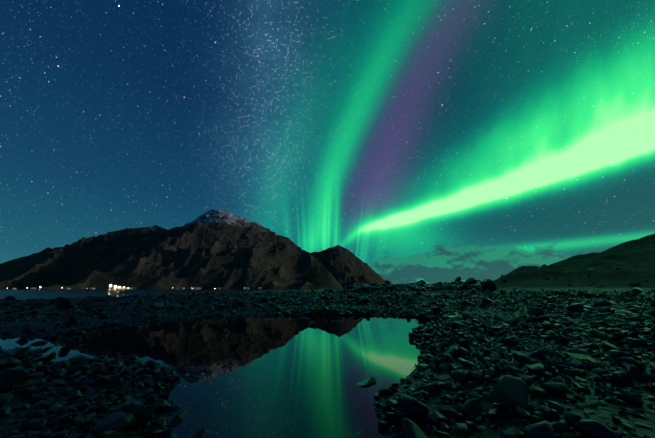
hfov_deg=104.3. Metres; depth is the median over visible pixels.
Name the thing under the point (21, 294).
fjord water
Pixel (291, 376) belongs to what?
tidal pool water
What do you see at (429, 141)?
sky
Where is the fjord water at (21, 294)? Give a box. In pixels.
[0,289,334,299]
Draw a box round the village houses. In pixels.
[11,287,261,288]
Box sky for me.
[0,0,654,284]
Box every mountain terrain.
[0,209,342,289]
[310,245,384,286]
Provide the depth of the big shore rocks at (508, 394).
2.74 m
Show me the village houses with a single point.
(136, 288)
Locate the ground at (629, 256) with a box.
[0,234,654,437]
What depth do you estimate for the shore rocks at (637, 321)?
7.98 m
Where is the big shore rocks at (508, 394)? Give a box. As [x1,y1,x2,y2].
[0,277,654,437]
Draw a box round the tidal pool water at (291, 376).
[0,300,430,437]
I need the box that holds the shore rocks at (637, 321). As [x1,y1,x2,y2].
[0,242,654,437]

